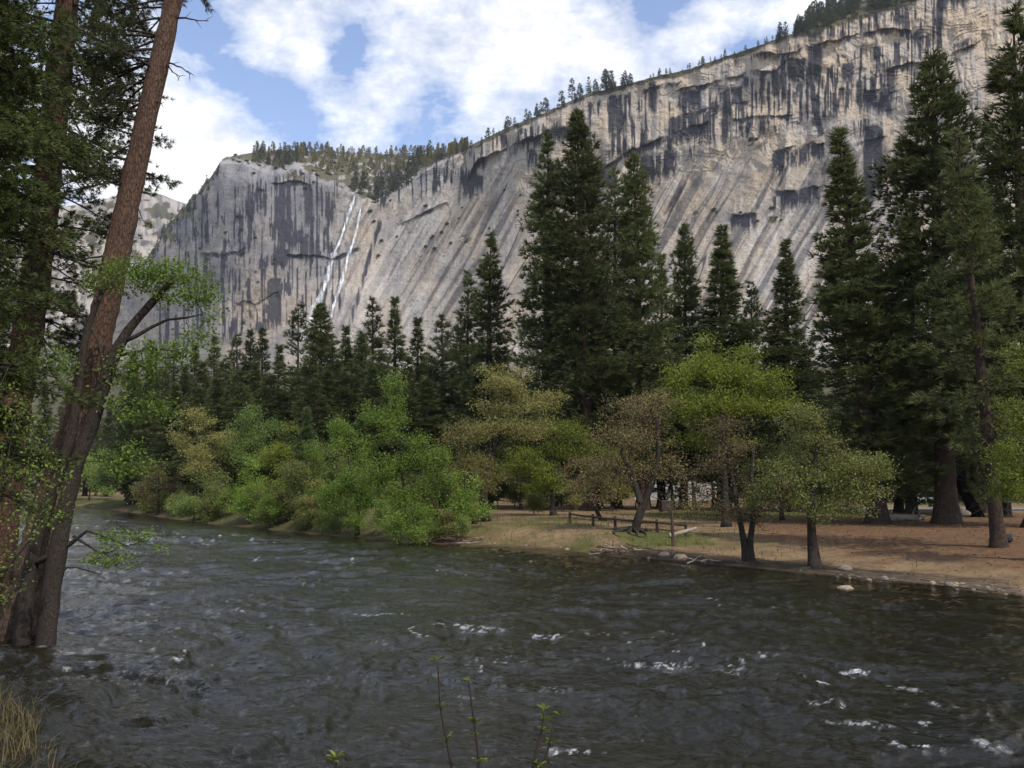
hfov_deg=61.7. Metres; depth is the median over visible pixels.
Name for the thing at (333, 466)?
oak tree
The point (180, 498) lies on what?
bank shrub
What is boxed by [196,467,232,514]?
bank shrub
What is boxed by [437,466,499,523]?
alder sapling
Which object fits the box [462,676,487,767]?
sapling
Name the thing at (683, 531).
log
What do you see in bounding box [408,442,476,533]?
alder tree
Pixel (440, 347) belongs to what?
fir tree
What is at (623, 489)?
bank shrub
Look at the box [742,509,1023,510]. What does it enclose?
road
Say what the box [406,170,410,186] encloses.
rim conifer
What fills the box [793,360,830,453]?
fir tree
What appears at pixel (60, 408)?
fir tree
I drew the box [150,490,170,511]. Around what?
bank shrub
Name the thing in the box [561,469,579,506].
bank shrub
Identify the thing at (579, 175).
pine tree
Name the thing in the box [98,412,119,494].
fir tree
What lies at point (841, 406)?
fir tree
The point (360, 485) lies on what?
bank shrub
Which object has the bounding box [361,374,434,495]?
fir tree
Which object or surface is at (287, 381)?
fir tree
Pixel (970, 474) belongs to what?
pine tree
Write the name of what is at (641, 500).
oak tree
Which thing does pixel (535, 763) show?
sapling
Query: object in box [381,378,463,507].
fir tree
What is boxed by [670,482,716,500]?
motorhome
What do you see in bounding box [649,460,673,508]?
oak tree
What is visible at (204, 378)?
fir tree
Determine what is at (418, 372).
fir tree
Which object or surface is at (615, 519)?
rail fence
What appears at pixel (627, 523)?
bank grass
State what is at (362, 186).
rim conifer
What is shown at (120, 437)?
fir tree
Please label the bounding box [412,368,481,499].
fir tree
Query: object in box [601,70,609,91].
rim conifer
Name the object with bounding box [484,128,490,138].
rim conifer
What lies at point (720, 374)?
oak tree
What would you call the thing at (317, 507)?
bank shrub
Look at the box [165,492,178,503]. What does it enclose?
bank shrub
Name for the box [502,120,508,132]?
rim conifer
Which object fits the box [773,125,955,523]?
pine tree
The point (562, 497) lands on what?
bank shrub
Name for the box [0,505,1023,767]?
river
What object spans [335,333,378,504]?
fir tree
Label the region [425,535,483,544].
driftwood
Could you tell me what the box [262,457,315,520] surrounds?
oak tree
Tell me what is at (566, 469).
fir tree
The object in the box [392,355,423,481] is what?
fir tree
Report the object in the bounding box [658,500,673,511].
food locker
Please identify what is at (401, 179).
rim conifer
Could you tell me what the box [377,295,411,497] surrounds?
fir tree
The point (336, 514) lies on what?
bank shrub
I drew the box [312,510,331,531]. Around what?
bank shrub
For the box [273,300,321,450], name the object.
fir tree
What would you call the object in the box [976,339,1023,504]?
oak tree
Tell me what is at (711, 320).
pine tree
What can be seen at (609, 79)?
rim conifer
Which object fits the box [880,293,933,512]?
pine tree
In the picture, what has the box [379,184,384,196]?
rim conifer
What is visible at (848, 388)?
pine tree
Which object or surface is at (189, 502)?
willow shrub
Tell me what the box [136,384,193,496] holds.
fir tree
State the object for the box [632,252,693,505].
pine tree
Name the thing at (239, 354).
fir tree
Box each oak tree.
[81,448,117,499]
[82,441,126,500]
[127,459,195,514]
[164,404,237,499]
[199,445,252,504]
[239,420,307,490]
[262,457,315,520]
[283,437,350,490]
[418,414,518,523]
[459,361,572,521]
[466,436,540,509]
[494,417,621,515]
[553,447,622,520]
[557,388,713,537]
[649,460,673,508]
[651,329,809,526]
[652,443,687,507]
[675,409,790,564]
[675,455,714,508]
[710,461,731,507]
[728,438,819,519]
[730,394,904,573]
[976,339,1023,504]
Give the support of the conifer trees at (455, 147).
on the cliff at (790, 100)
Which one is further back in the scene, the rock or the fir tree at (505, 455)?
the fir tree at (505, 455)
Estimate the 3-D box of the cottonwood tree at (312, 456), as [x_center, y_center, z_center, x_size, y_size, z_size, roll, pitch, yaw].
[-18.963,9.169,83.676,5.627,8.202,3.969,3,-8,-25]
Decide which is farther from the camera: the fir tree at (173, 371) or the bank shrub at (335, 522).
the fir tree at (173, 371)
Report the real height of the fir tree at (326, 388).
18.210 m
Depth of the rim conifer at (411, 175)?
1252.14 m
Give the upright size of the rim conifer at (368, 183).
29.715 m
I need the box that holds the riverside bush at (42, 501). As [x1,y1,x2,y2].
[0,367,82,611]
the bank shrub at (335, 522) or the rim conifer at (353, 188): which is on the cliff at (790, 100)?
the rim conifer at (353, 188)
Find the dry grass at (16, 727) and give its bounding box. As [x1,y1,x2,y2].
[0,664,100,767]
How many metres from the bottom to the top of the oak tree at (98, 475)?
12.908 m
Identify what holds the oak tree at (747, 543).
on the ground at (944, 562)
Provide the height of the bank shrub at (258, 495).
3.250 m
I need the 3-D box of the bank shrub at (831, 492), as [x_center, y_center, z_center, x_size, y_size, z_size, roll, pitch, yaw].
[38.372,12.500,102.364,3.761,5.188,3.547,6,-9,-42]
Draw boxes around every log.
[668,527,696,537]
[889,507,924,520]
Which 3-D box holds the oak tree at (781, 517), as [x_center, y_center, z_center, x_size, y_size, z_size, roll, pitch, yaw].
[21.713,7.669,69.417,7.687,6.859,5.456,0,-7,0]
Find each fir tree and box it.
[0,0,117,526]
[22,439,36,495]
[23,386,57,497]
[51,390,66,442]
[78,421,105,495]
[87,394,119,495]
[88,419,110,495]
[96,381,152,505]
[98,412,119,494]
[101,351,151,502]
[106,375,159,496]
[125,366,192,495]
[136,338,164,493]
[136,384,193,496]
[149,364,202,503]
[151,350,193,444]
[157,383,225,498]
[175,378,248,504]
[178,360,212,493]
[179,344,202,458]
[200,357,246,502]
[204,335,224,415]
[205,370,266,498]
[216,332,254,422]
[225,360,276,495]
[231,374,295,486]
[234,328,268,437]
[247,366,323,486]
[248,326,276,453]
[261,343,293,480]
[270,379,356,488]
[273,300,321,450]
[277,302,352,439]
[277,354,331,466]
[302,369,356,483]
[311,346,357,444]
[323,362,392,473]
[331,366,410,506]
[333,349,411,466]
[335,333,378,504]
[337,324,356,397]
[338,340,368,386]
[345,296,391,433]
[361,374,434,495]
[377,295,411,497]
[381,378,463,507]
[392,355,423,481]
[395,316,432,450]
[405,354,456,505]
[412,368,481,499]
[417,312,474,504]
[435,330,483,480]
[493,364,525,500]
[554,393,577,494]
[756,346,805,451]
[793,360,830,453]
[815,375,827,415]
[827,401,851,479]
[833,375,858,457]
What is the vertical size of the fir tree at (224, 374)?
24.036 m
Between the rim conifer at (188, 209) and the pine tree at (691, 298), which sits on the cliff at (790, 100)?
the rim conifer at (188, 209)
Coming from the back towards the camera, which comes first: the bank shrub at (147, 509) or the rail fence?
the bank shrub at (147, 509)
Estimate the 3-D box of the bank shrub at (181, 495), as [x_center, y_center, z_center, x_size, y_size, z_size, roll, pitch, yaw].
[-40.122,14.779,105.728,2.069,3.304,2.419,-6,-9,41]
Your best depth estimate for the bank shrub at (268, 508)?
80.33 m
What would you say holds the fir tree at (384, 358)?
on the ground at (944, 562)
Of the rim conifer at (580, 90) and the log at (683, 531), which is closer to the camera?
the log at (683, 531)
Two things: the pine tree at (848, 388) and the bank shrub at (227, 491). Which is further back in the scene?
the bank shrub at (227, 491)
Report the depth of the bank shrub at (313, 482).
77.03 m
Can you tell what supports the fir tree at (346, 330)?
on the ground at (944, 562)
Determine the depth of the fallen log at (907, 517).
65.81 m
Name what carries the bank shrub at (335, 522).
on the ground at (944, 562)
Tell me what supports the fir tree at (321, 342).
on the ground at (944, 562)
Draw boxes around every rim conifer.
[186,201,191,212]
[350,178,355,191]
[358,171,367,185]
[358,180,364,194]
[364,173,370,188]
[372,184,380,203]
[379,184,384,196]
[380,177,385,190]
[385,166,392,179]
[385,181,391,195]
[391,172,398,191]
[395,169,399,183]
[397,172,404,187]
[401,168,409,186]
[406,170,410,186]
[409,168,413,183]
[411,159,417,177]
[415,156,419,169]
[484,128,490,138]
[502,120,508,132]
[533,103,539,115]
[538,102,543,115]
[541,97,549,112]
[557,90,565,109]
[567,78,578,99]
[575,83,583,99]
[585,77,592,92]
[592,79,599,94]
[600,69,610,90]
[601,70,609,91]
[604,70,617,91]
[618,74,625,90]
[621,70,628,87]
[627,73,633,86]
[776,21,783,40]
[782,21,789,36]
[792,21,800,37]
[794,14,803,32]
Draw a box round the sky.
[1,0,842,206]
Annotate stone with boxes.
[659,551,669,557]
[673,554,687,560]
[838,564,851,570]
[879,576,888,580]
[944,581,954,586]
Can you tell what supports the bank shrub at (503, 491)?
on the ground at (944, 562)
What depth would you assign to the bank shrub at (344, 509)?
72.39 m
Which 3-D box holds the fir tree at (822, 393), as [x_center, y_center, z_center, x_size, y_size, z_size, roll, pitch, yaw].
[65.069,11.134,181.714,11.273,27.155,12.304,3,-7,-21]
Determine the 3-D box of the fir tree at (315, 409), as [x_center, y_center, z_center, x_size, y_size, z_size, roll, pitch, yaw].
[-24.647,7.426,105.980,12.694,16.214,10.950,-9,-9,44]
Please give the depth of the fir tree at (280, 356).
141.04 m
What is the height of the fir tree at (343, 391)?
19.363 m
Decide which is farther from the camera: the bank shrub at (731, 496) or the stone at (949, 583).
the bank shrub at (731, 496)
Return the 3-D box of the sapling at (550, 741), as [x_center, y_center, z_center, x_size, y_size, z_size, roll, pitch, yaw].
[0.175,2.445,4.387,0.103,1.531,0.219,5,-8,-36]
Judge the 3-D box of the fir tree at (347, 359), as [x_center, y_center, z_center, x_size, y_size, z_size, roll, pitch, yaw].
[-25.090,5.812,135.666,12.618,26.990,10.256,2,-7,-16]
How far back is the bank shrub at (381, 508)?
66.39 m
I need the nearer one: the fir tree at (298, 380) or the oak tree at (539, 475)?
the oak tree at (539, 475)
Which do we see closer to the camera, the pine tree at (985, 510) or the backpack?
the backpack
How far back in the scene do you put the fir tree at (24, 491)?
175.72 m
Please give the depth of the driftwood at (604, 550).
49.66 m
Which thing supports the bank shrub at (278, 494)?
on the ground at (944, 562)
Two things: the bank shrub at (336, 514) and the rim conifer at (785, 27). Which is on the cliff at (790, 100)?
the rim conifer at (785, 27)
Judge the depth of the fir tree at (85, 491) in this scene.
223.34 m
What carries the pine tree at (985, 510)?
on the ground at (944, 562)
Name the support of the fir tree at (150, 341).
on the ground at (944, 562)
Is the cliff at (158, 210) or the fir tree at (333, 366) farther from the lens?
the cliff at (158, 210)
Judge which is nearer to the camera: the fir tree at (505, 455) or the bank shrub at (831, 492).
the bank shrub at (831, 492)
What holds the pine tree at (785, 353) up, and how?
on the ground at (944, 562)
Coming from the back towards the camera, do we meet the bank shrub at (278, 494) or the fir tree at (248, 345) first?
the fir tree at (248, 345)
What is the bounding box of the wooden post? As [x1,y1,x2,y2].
[670,509,674,545]
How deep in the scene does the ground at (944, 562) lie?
54.46 m
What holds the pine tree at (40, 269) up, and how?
on the ground at (944, 562)
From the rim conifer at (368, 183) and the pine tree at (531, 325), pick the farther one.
the rim conifer at (368, 183)
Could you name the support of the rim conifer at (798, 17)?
on the cliff at (790, 100)
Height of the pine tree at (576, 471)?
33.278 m
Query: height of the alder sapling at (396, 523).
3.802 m
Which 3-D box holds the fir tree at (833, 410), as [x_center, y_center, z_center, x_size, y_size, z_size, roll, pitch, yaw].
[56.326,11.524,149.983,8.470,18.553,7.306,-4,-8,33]
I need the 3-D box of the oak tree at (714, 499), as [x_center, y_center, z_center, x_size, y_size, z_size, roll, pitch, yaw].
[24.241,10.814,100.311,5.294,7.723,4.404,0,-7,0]
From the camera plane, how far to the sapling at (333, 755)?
4.21 m
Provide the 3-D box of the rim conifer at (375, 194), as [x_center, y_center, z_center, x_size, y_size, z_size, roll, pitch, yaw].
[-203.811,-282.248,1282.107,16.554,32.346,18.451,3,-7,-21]
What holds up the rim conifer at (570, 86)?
on the cliff at (790, 100)
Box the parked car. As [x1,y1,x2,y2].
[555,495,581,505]
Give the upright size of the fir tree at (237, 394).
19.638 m
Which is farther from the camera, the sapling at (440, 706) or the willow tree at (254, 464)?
the willow tree at (254, 464)
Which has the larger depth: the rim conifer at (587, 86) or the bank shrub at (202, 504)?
the rim conifer at (587, 86)
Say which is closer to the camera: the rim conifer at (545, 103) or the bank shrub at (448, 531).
the bank shrub at (448, 531)
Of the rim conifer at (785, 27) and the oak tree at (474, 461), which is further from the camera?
the rim conifer at (785, 27)
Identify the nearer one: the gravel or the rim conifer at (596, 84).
the gravel
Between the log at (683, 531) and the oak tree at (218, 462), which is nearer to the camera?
the log at (683, 531)
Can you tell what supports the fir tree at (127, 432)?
on the ground at (944, 562)
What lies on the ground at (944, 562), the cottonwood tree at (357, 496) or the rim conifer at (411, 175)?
the cottonwood tree at (357, 496)
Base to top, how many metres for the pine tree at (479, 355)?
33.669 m
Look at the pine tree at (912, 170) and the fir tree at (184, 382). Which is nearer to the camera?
the pine tree at (912, 170)
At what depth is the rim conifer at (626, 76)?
1034.61 m
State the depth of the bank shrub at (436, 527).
60.27 m
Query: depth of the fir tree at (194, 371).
161.07 m
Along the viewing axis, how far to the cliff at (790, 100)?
1021.54 m
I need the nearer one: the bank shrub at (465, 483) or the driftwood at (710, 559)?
the driftwood at (710, 559)
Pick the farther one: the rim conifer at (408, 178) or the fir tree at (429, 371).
the rim conifer at (408, 178)
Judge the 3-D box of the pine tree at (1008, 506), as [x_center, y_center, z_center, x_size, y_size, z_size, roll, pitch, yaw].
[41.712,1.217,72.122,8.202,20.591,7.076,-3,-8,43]
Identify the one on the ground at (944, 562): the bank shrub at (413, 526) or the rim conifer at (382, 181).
the bank shrub at (413, 526)
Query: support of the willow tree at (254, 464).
on the ground at (944, 562)
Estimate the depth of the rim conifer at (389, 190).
1264.45 m
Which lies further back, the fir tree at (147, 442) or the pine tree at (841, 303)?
the fir tree at (147, 442)
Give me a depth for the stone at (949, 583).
34.10 m
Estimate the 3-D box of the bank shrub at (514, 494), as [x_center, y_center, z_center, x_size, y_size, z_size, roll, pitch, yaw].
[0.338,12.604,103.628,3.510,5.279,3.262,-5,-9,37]
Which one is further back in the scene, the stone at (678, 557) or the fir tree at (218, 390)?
the fir tree at (218, 390)
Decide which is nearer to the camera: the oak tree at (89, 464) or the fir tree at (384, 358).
the fir tree at (384, 358)
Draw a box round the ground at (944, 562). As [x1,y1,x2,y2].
[22,486,1023,595]
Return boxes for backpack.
[1007,534,1012,542]
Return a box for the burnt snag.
[956,470,985,516]
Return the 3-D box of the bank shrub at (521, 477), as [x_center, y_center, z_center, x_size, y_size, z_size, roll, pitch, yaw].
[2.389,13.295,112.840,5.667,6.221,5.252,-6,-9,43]
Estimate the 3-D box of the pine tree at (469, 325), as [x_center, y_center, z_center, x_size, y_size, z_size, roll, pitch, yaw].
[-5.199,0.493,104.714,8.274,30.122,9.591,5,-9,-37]
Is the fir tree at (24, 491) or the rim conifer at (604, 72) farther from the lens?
the rim conifer at (604, 72)
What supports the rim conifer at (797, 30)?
on the cliff at (790, 100)
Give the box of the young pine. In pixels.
[284,406,327,497]
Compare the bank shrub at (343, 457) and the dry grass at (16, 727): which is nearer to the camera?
the dry grass at (16, 727)
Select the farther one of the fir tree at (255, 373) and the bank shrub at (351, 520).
the fir tree at (255, 373)
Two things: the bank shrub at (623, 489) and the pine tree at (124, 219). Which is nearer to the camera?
the pine tree at (124, 219)
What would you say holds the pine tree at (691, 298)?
on the ground at (944, 562)
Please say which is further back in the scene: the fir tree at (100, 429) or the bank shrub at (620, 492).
the fir tree at (100, 429)
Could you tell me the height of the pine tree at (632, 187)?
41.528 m
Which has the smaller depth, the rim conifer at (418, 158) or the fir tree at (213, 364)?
the fir tree at (213, 364)
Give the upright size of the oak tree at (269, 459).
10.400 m
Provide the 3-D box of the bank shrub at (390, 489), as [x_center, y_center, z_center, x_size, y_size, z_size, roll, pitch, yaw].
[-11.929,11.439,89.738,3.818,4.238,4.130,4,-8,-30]
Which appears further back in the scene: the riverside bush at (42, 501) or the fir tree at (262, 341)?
the fir tree at (262, 341)
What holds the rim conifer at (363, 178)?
on the cliff at (790, 100)
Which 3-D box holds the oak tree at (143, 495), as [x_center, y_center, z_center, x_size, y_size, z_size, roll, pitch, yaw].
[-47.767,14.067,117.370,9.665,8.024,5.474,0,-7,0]
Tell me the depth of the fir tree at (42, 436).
189.70 m
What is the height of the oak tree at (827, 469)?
8.677 m
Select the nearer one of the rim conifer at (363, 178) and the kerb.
the kerb
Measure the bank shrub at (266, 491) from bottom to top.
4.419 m
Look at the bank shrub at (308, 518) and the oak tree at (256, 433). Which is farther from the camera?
the oak tree at (256, 433)
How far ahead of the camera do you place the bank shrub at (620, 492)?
88.30 m
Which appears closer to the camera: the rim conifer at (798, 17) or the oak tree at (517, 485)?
the oak tree at (517, 485)
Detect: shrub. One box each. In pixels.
[125,467,166,513]
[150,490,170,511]
[153,491,170,511]
[163,492,205,520]
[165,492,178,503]
[167,485,188,515]
[174,491,190,507]
[177,490,191,515]
[189,465,230,503]
[195,487,224,521]
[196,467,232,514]
[204,500,226,519]
[211,482,241,515]
[228,481,262,524]
[248,500,283,528]
[251,489,264,516]
[254,498,280,527]
[255,491,287,528]
[261,484,289,523]
[263,478,291,523]
[288,496,323,530]
[296,476,326,524]
[296,495,315,523]
[304,490,316,514]
[312,495,329,521]
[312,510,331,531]
[321,447,354,506]
[324,515,342,533]
[325,496,346,522]
[332,494,359,526]
[341,505,369,535]
[346,455,380,507]
[370,495,395,535]
[378,447,396,493]
[381,475,405,510]
[385,490,415,534]
[398,471,441,506]
[408,516,419,536]
[412,488,438,535]
[417,519,439,539]
[420,459,450,508]
[428,520,445,540]
[439,509,457,538]
[449,461,482,506]
[450,511,472,537]
[453,489,477,528]
[489,469,511,507]
[503,481,522,503]
[504,472,526,506]
[508,467,539,500]
[519,491,550,513]
[520,476,538,493]
[555,478,574,505]
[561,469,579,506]
[563,480,583,510]
[593,446,635,509]
[602,470,628,501]
[716,458,775,510]
[806,454,841,505]
[816,480,843,504]
[819,475,841,502]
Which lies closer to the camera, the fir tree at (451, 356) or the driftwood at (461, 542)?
the driftwood at (461, 542)
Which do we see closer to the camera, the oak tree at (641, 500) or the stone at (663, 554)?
the stone at (663, 554)
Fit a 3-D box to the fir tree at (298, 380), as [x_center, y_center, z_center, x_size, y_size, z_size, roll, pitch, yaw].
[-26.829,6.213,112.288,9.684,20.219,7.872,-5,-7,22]
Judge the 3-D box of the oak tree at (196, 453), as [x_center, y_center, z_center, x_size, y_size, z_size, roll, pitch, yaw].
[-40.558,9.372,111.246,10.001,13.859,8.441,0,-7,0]
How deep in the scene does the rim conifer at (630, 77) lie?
1031.54 m
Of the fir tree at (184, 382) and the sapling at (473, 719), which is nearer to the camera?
the sapling at (473, 719)
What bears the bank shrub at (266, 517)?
on the ground at (944, 562)
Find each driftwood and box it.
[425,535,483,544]
[577,543,657,554]
[687,554,762,564]
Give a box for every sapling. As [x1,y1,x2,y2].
[326,750,343,767]
[373,500,438,544]
[429,655,452,767]
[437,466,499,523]
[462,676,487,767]
[531,703,551,767]
[541,711,565,767]
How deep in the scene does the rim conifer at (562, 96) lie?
1082.70 m
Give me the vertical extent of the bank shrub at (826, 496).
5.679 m
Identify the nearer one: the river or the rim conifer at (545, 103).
the river
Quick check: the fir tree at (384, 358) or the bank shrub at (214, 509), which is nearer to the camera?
the bank shrub at (214, 509)
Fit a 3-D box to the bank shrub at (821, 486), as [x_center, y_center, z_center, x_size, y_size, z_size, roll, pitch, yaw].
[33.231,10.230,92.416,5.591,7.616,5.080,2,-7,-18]
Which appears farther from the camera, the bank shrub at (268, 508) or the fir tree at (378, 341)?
the fir tree at (378, 341)
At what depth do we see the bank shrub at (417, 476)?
84.71 m
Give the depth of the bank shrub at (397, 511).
63.42 m
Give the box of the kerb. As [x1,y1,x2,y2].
[741,508,1023,508]
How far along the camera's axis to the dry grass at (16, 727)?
12.60 m
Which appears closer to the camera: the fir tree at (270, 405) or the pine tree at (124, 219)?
the pine tree at (124, 219)
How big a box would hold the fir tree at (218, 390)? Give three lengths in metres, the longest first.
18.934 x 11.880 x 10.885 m
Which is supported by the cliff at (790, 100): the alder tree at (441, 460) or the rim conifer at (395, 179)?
the rim conifer at (395, 179)
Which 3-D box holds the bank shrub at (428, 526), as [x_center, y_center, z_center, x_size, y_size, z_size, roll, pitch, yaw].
[-5.882,10.270,60.428,1.696,2.066,1.752,0,-7,-1]
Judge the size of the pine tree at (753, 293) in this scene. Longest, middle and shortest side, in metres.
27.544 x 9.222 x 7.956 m
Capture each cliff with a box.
[0,0,1023,484]
[0,193,186,346]
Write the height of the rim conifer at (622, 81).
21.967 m
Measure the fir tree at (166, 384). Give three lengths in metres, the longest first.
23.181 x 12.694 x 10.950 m
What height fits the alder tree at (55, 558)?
10.319 m
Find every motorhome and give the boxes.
[650,483,669,500]
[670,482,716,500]
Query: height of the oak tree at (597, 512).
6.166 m
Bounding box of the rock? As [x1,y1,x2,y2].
[837,585,853,589]
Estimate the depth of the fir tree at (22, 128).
17.34 m
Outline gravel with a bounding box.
[589,543,1023,594]
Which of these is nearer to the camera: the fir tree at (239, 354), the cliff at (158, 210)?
the fir tree at (239, 354)
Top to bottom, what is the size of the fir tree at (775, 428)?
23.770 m
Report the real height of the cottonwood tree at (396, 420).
13.108 m
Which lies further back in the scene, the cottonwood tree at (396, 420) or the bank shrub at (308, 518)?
the bank shrub at (308, 518)
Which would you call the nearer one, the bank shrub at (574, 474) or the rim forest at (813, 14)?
the bank shrub at (574, 474)
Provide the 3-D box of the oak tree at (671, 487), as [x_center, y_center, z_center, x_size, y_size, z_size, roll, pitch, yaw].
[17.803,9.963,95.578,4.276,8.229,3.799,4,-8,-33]
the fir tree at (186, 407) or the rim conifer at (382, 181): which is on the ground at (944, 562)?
the fir tree at (186, 407)
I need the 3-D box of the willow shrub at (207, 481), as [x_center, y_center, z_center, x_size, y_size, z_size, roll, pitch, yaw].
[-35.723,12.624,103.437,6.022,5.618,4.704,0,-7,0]
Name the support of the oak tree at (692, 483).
on the ground at (944, 562)
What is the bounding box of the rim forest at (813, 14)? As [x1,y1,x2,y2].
[798,0,917,31]
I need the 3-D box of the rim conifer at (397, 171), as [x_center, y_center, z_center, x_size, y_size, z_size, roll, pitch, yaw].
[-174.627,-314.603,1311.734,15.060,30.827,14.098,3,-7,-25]
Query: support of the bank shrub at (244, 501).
on the ground at (944, 562)
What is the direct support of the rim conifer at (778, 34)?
on the cliff at (790, 100)
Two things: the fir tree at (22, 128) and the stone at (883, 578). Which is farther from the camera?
the stone at (883, 578)
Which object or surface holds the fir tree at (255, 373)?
on the ground at (944, 562)
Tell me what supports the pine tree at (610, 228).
on the ground at (944, 562)
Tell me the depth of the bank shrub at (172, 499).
109.20 m
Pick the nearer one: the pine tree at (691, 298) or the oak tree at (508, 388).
the oak tree at (508, 388)
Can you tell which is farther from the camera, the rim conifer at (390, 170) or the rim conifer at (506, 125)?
the rim conifer at (390, 170)
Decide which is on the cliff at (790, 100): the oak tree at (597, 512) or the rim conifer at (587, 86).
the rim conifer at (587, 86)
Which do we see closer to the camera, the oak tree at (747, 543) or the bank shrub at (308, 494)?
the oak tree at (747, 543)
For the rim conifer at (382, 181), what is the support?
on the cliff at (790, 100)
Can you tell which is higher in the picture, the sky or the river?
the sky
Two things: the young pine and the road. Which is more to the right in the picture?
the road
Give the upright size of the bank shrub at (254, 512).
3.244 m
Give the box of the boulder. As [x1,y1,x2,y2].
[960,508,970,516]
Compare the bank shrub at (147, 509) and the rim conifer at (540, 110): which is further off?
the rim conifer at (540, 110)
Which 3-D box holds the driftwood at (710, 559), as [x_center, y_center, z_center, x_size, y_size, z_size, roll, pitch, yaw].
[10.999,9.131,43.982,4.092,0.703,1.932,0,-7,0]
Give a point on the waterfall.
(343, 230)
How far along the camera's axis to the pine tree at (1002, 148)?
58.45 m
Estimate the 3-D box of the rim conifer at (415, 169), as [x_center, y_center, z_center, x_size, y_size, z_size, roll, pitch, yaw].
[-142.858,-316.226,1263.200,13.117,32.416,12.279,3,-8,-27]
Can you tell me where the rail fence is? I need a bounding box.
[568,511,687,535]
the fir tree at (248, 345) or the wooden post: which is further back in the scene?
the fir tree at (248, 345)
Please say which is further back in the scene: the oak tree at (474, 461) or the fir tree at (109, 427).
the fir tree at (109, 427)
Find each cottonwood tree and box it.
[291,436,341,509]
[308,410,383,535]
[346,368,439,542]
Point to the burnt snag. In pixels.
(968, 499)
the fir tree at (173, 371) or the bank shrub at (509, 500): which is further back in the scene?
the fir tree at (173, 371)
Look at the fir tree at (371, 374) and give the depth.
107.83 m
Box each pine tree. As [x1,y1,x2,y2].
[0,0,184,612]
[0,0,298,640]
[431,269,500,490]
[441,229,536,508]
[482,129,596,509]
[511,107,665,510]
[562,252,635,507]
[590,151,694,509]
[591,164,650,508]
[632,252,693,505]
[649,222,716,508]
[662,223,775,509]
[730,279,780,505]
[731,238,836,511]
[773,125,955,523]
[828,256,900,505]
[835,45,1021,523]
[875,196,960,513]
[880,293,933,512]
[907,125,1023,547]
[930,0,1023,527]
[931,266,1022,509]
[954,192,1020,512]
[955,291,1023,517]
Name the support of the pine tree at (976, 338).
on the ground at (944, 562)
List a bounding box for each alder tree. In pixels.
[12,245,234,646]
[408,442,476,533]
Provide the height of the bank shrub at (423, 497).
3.940 m
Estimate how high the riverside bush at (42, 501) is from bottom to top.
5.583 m
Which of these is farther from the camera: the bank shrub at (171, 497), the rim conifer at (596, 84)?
the rim conifer at (596, 84)
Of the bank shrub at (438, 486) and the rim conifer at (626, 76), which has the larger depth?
the rim conifer at (626, 76)
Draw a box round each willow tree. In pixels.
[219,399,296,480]
[224,454,283,518]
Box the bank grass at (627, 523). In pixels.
[162,504,1019,583]
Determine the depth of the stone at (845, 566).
39.91 m
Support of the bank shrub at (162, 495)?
on the ground at (944, 562)
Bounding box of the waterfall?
[303,195,360,334]
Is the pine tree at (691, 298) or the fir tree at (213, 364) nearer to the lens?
the pine tree at (691, 298)
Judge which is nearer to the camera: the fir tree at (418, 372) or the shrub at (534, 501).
the shrub at (534, 501)
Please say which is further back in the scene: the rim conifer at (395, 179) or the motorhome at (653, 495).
the rim conifer at (395, 179)
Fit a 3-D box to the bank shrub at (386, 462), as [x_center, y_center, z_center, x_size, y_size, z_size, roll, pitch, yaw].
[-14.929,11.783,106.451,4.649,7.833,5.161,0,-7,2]
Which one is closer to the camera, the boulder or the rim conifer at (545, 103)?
the boulder
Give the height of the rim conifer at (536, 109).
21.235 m
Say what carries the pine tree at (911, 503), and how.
on the ground at (944, 562)
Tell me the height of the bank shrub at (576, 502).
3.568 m
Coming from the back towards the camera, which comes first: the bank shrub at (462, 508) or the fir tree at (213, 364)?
the fir tree at (213, 364)
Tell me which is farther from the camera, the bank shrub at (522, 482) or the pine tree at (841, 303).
the bank shrub at (522, 482)

